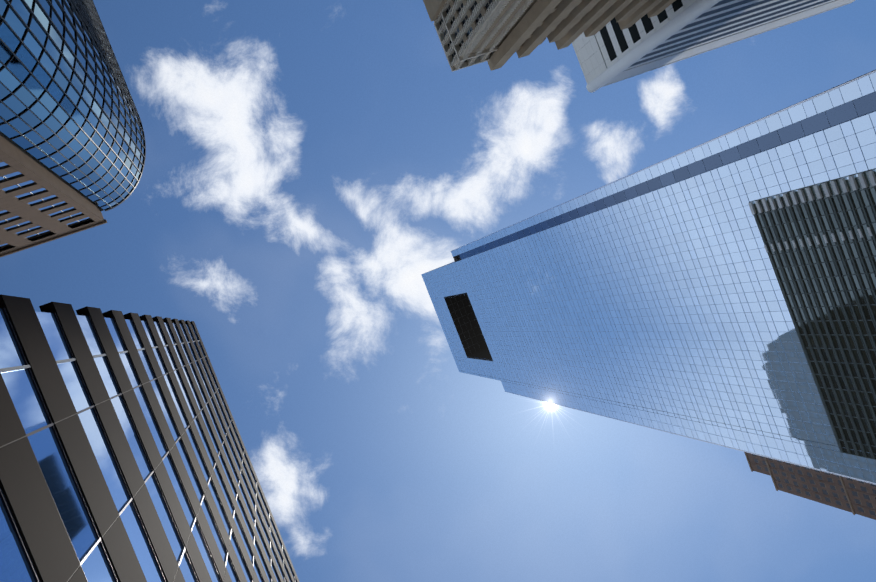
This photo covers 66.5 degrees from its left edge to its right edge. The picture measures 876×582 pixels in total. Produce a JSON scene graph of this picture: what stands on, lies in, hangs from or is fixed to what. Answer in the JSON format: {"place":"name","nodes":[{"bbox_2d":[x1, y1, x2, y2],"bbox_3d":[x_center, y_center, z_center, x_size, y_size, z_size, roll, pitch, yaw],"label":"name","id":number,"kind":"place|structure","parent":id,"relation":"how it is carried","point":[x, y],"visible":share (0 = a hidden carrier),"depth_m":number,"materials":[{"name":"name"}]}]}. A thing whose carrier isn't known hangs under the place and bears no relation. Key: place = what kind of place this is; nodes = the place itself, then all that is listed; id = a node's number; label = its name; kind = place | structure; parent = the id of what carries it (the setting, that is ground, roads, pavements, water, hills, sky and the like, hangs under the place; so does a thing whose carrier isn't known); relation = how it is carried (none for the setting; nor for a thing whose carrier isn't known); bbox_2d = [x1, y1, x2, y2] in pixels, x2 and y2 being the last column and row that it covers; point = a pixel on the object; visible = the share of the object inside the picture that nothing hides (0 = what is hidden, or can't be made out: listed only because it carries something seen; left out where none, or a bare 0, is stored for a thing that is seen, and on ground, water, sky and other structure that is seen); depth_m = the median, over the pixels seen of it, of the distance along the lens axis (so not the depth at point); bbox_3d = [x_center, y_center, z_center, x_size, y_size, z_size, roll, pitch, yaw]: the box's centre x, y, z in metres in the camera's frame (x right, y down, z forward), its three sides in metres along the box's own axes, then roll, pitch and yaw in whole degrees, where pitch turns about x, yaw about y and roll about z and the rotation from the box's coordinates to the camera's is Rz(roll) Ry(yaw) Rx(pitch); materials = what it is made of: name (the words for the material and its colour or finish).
{"place":"outdoors","nodes":[
{"label":"outdoors","id":0,"kind":"place"},
{"bbox_2d":[0,294,298,581],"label":"skyscraper","id":1,"kind":"structure","parent":0,"point":[124,456],"depth_m":20.93,"materials":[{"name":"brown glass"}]},
{"bbox_2d":[0,0,875,581],"label":"sky","id":2,"kind":"structure","parent":0,"point":[307,162],"materials":[{"name":"blue"}]},
{"bbox_2d":[423,0,675,71],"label":"skyscraper","id":3,"kind":"structure","parent":0,"point":[496,34],"depth_m":87.96,"materials":[{"name":"concrete"}]},
{"bbox_2d":[421,70,875,484],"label":"glass tower","id":4,"kind":"structure","parent":0,"point":[720,290],"depth_m":119.56,"materials":[{"name":"blue glass"}]},
{"bbox_2d":[572,0,854,92],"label":"skyscraper","id":5,"kind":"structure","parent":0,"point":[611,52],"depth_m":117.14,"materials":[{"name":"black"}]},
{"bbox_2d":[744,452,875,519],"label":"brick tower","id":6,"kind":"structure","parent":0,"point":[853,496],"depth_m":174.84,"materials":[{"name":"brown brick"}]},
{"bbox_3d":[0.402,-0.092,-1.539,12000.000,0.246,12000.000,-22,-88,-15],"label":"ground","id":7,"kind":"structure","parent":0,"visible":0},
{"bbox_2d":[0,0,145,257],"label":"curved glass block","id":8,"kind":"structure","parent":7,"relation":"on","point":[72,149],"depth_m":68.86,"materials":[{"name":"blue glass"}]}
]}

